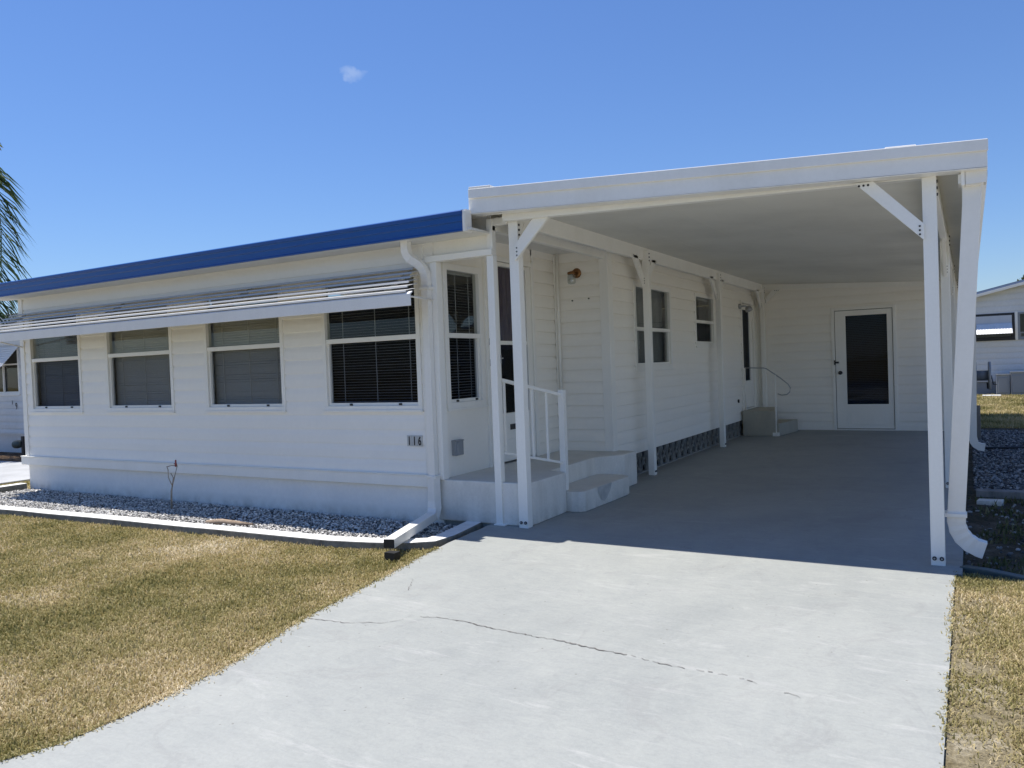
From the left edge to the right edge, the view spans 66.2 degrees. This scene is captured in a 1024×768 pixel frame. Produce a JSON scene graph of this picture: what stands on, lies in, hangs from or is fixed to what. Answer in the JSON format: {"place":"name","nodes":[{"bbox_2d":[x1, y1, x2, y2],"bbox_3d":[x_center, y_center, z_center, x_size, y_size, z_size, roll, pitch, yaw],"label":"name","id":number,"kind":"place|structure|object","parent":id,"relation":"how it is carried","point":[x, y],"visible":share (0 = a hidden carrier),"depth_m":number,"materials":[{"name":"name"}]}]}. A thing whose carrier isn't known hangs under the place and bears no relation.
{"place":"outdoors","nodes":[
{"label":"outdoors","id":0,"kind":"place"},
{"bbox_2d":[0,461,29,483],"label":"side driveway","id":1,"kind":"structure","parent":0,"point":[11,471],"depth_m":12.15,"materials":[{"name":"white concrete"}]},
{"bbox_2d":[0,430,963,767],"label":"driveway","id":2,"kind":"structure","parent":0,"point":[762,600],"depth_m":3.67,"materials":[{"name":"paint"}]},
{"bbox_2d":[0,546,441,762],"bbox_3d":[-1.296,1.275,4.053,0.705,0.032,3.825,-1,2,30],"label":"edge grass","id":3,"kind":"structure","parent":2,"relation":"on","point":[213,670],"depth_m":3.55,"materials":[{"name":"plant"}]},
{"bbox_2d":[439,450,636,525],"bbox_3d":[0.434,0.959,7.681,1.095,0.360,2.430,-1,2,30],"label":"concrete porch","id":4,"kind":"object","parent":2,"relation":"on","point":[598,478],"visible":0.89,"depth_m":6.98,"materials":[{"name":"white concrete"}]},
{"bbox_2d":[501,378,568,490],"bbox_3d":[0.214,0.457,6.873,0.769,1.043,0.068,-3,2,-44],"label":"porch railing","id":5,"kind":"object","parent":4,"relation":"on","point":[562,416],"visible":0.95,"depth_m":6.99,"materials":[{"name":"white metal"}]},
{"bbox_2d":[468,138,987,565],"bbox_3d":[4.646,-0.492,11.276,3.627,2.782,13.515,-1,2,30],"label":"carport","id":6,"kind":"object","parent":2,"relation":"on","point":[914,212],"visible":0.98,"depth_m":6.27,"materials":[{"name":"white metal"}]},
{"bbox_2d":[742,367,797,435],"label":"steps","id":7,"kind":"structure","parent":2,"relation":"on","point":[760,421],"depth_m":13.21,"materials":[{"name":"beige concrete"}]},
{"bbox_2d":[756,280,957,430],"bbox_3d":[6.916,-0.602,15.247,3.375,2.650,4.095,-1,2,30],"label":"storage room","id":8,"kind":"object","parent":2,"relation":"on","point":[847,355],"visible":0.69,"depth_m":13.61,"materials":[{"name":"white plastic"}]},
{"bbox_2d":[831,304,898,430],"bbox_3d":[6.044,-0.268,13.474,1.020,2.130,0.130,-1,2,30],"label":"door","id":9,"kind":"structure","parent":8,"relation":"in","point":[865,344],"depth_m":13.48,"materials":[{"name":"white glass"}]},
{"bbox_2d":[934,576,956,767],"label":"edge grass","id":10,"kind":"structure","parent":2,"relation":"on","point":[949,637],"depth_m":3.23,"materials":[{"name":"plant"}]},
{"bbox_2d":[0,421,1003,758],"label":"ground","id":11,"kind":"structure","parent":0,"point":[4,663],"depth_m":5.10,"materials":[{"name":"plant"}]},
{"bbox_2d":[0,452,21,461],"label":"mulch strip","id":12,"kind":"object","parent":11,"relation":"on","point":[11,456],"depth_m":14.97,"materials":[{"name":"brown soil"}]},
{"bbox_2d":[0,143,35,328],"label":"palm tree","id":13,"kind":"object","parent":12,"relation":"on","point":[6,183],"visible":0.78,"depth_m":14.98,"materials":[{"name":"green plant"}]},
{"bbox_2d":[12,436,25,455],"bbox_3d":[-9.387,1.186,14.932,0.243,0.380,0.177,-1,2,30],"label":"garden lamp","id":14,"kind":"object","parent":12,"relation":"on","point":[18,443],"visible":0.83,"depth_m":14.90,"materials":[{"name":"black metal"}]},
{"bbox_2d":[0,483,26,492],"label":"garden kerb","id":15,"kind":"structure","parent":11,"relation":"on","point":[12,487],"depth_m":10.07,"materials":[{"name":"concrete"}]},
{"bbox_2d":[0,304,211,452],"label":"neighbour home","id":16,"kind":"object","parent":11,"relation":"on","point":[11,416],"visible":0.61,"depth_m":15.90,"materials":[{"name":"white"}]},
{"bbox_2d":[0,348,20,395],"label":"window","id":17,"kind":"structure","parent":16,"relation":"in","point":[9,371],"depth_m":16.28,"materials":[{"name":"white glass"}]},
{"bbox_2d":[9,494,452,537],"bbox_3d":[-3.487,1.322,8.056,6.937,0.001,1.240,-1,2,29],"label":"gravel bed base","id":18,"kind":"object","parent":11,"relation":"on","point":[272,520],"visible":0.14,"depth_m":7.42,"materials":[{"name":"grey gravel"}]},
{"bbox_2d":[166,460,177,508],"bbox_3d":[-3.518,1.060,8.143,0.164,0.551,0.043,-1,2,30],"label":"bare sapling","id":19,"kind":"object","parent":18,"relation":"on","point":[171,501],"visible":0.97,"depth_m":8.14,"materials":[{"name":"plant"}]},
{"bbox_2d":[205,519,253,526],"bbox_3d":[-2.596,1.270,7.202,0.556,0.059,0.058,-1,1,26],"label":"driftwood","id":20,"kind":"object","parent":18,"relation":"on","point":[224,521],"visible":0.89,"depth_m":7.18,"materials":[{"name":"beige wood"}]},
{"bbox_2d":[0,488,459,538],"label":"marble chips","id":21,"kind":"object","parent":18,"relation":"on","point":[44,498],"visible":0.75,"depth_m":7.80,"materials":[{"name":"white gravel"}]},
{"bbox_2d":[0,505,482,550],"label":"garden kerb","id":22,"kind":"structure","parent":11,"relation":"on","point":[453,533],"depth_m":6.67,"materials":[{"name":"concrete"}]},
{"bbox_2d":[0,209,759,547],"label":"mobile home","id":23,"kind":"object","parent":11,"relation":"on","point":[374,391],"visible":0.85,"depth_m":8.46,"materials":[{"name":"white metal"}]},
{"bbox_2d":[27,312,83,412],"bbox_3d":[-5.690,-0.261,9.851,1.136,1.249,0.144,-1,2,30],"label":"window","id":24,"kind":"structure","parent":23,"relation":"in","point":[53,398],"depth_m":9.94,"materials":[{"name":"white glass"}]},
{"bbox_2d":[103,301,175,412],"bbox_3d":[-4.247,-0.295,9.010,1.236,1.249,0.144,-1,2,30],"label":"window","id":25,"kind":"structure","parent":23,"relation":"in","point":[162,403],"depth_m":9.08,"materials":[{"name":"white glass"}]},
{"bbox_2d":[201,289,286,412],"bbox_3d":[-2.753,-0.331,8.139,1.196,1.249,0.144,-1,2,30],"label":"window","id":26,"kind":"structure","parent":23,"relation":"in","point":[235,400],"depth_m":8.20,"materials":[{"name":"white glass"}]},
{"bbox_2d":[319,271,423,411],"bbox_3d":[-1.289,-0.365,7.285,1.186,1.249,0.144,-1,2,30],"label":"window","id":27,"kind":"structure","parent":23,"relation":"in","point":[329,405],"depth_m":7.31,"materials":[{"name":"white glass"}]},
{"bbox_2d":[441,262,487,411],"bbox_3d":[-0.479,-0.427,7.254,0.144,1.324,0.656,-1,2,30],"label":"window","id":28,"kind":"structure","parent":23,"relation":"in","point":[479,401],"depth_m":7.36,"materials":[{"name":"white glass"}]},
{"bbox_2d":[481,256,539,466],"bbox_3d":[-0.015,-0.243,7.976,0.134,2.060,0.980,-1,2,30],"label":"entry door","id":29,"kind":"structure","parent":23,"relation":"in","point":[503,263],"depth_m":7.98,"materials":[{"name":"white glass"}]},
{"bbox_2d":[632,281,673,371],"bbox_3d":[1.705,-0.696,9.768,0.172,1.064,1.336,-1,2,30],"label":"window","id":30,"kind":"structure","parent":23,"relation":"in","point":[656,300],"depth_m":10.10,"materials":[{"name":"white glass"}]},
{"bbox_2d":[693,293,715,347],"bbox_3d":[2.813,-0.930,11.649,0.144,0.784,0.996,-1,2,30],"label":"window","id":31,"kind":"structure","parent":23,"relation":"in","point":[698,297],"depth_m":11.79,"materials":[{"name":"white glass"}]},
{"bbox_2d":[739,300,756,410],"bbox_3d":[4.151,-0.507,13.842,0.090,1.910,0.880,-1,2,30],"label":"side door","id":32,"kind":"structure","parent":23,"relation":"in","point":[747,318],"depth_m":13.92,"materials":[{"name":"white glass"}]},
{"bbox_2d":[384,550,399,561],"bbox_3d":[-0.869,1.250,5.697,0.090,0.065,0.070,-1,2,30],"label":"support block","id":33,"kind":"object","parent":11,"relation":"on","point":[391,555],"depth_m":5.67,"materials":[{"name":"grey concrete"}]},
{"bbox_2d":[977,393,1023,427],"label":"back lawn grass","id":34,"kind":"structure","parent":11,"relation":"on","point":[1004,411],"depth_m":16.62,"materials":[{"name":"green plant"}]},
{"bbox_2d":[995,374,1009,394],"bbox_3d":[14.065,0.028,22.494,0.340,0.630,0.430,-1,2,30],"label":"utility box","id":35,"kind":"object","parent":11,"relation":"on","point":[1003,383],"visible":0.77,"depth_m":22.32,"materials":[{"name":"grey plastic"}]},
{"bbox_2d":[1010,371,1023,394],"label":"utility box","id":36,"kind":"object","parent":11,"relation":"on","point":[1016,382],"visible":0.79,"depth_m":22.15,"materials":[{"name":"grey plastic"}]},
{"bbox_2d":[0,0,1023,313],"label":"sky","id":37,"kind":"structure","parent":0,"point":[131,130],"materials":[{"name":"blue"}]},
{"bbox_2d":[944,571,1023,767],"bbox_3d":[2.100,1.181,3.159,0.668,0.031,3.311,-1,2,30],"label":"verge grass","id":38,"kind":"structure","parent":0,"point":[1006,592],"depth_m":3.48,"materials":[{"name":"plant"}]},
{"bbox_2d":[964,428,1023,574],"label":"side yard dirt","id":39,"kind":"structure","parent":0,"point":[976,521],"depth_m":6.12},
{"bbox_2d":[976,362,996,439],"bbox_3d":[6.958,0.265,11.614,0.370,1.183,0.445,-1,2,30],"label":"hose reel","id":40,"kind":"object","parent":39,"relation":"on","point":[983,375],"visible":0.51,"depth_m":11.54,"materials":[{"name":"grey plastic"}]},
{"bbox_2d":[977,498,1003,505],"bbox_3d":[4.218,1.041,6.924,0.199,0.050,0.122,-1,2,42],"label":"paver","id":41,"kind":"object","parent":39,"relation":"on","point":[980,501],"visible":0.84,"depth_m":6.89,"materials":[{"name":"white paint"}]},
{"bbox_2d":[960,565,1023,582],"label":"lawn edging","id":42,"kind":"object","parent":39,"relation":"on","point":[977,570],"visible":0.63,"depth_m":4.65,"materials":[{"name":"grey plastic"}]},
{"bbox_2d":[965,499,1023,570],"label":"loose stones","id":43,"kind":"object","parent":39,"relation":"on","point":[1000,547],"visible":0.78,"depth_m":5.90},
{"bbox_2d":[968,495,1023,574],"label":"weeds","id":44,"kind":"object","parent":39,"relation":"on","point":[1019,531],"visible":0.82,"depth_m":5.79,"materials":[{"name":"green plant"}]},
{"bbox_2d":[976,488,1023,498],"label":"edging board","id":45,"kind":"object","parent":39,"relation":"on","point":[998,493],"visible":0.86,"depth_m":7.21,"materials":[{"name":"white concrete"}]},
{"bbox_2d":[972,429,1023,490],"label":"side gravel","id":46,"kind":"structure","parent":0,"point":[1008,438],"depth_m":9.35,"materials":[{"name":"grey gravel"}]},
{"bbox_2d":[972,446,1023,448],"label":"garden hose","id":47,"kind":"object","parent":46,"relation":"on","point":[1010,447],"visible":0.71,"depth_m":10.53,"materials":[{"name":"black rubber"}]},
{"bbox_2d":[976,279,1023,394],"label":"house","id":48,"kind":"structure","parent":0,"point":[1000,328],"depth_m":22.87,"materials":[{"name":"grey plastic"}]},
{"bbox_2d":[976,312,1014,340],"bbox_3d":[13.982,-1.655,22.777,1.056,0.794,0.575,-1,2,30],"label":"window","id":49,"kind":"structure","parent":48,"relation":"in","point":[996,323],"depth_m":22.84,"materials":[{"name":"black metal"}]},
{"bbox_2d":[1018,312,1023,339],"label":"window","id":50,"kind":"structure","parent":48,"relation":"in","point":[1020,337],"depth_m":22.65,"materials":[{"name":"grey plastic"}]}
]}

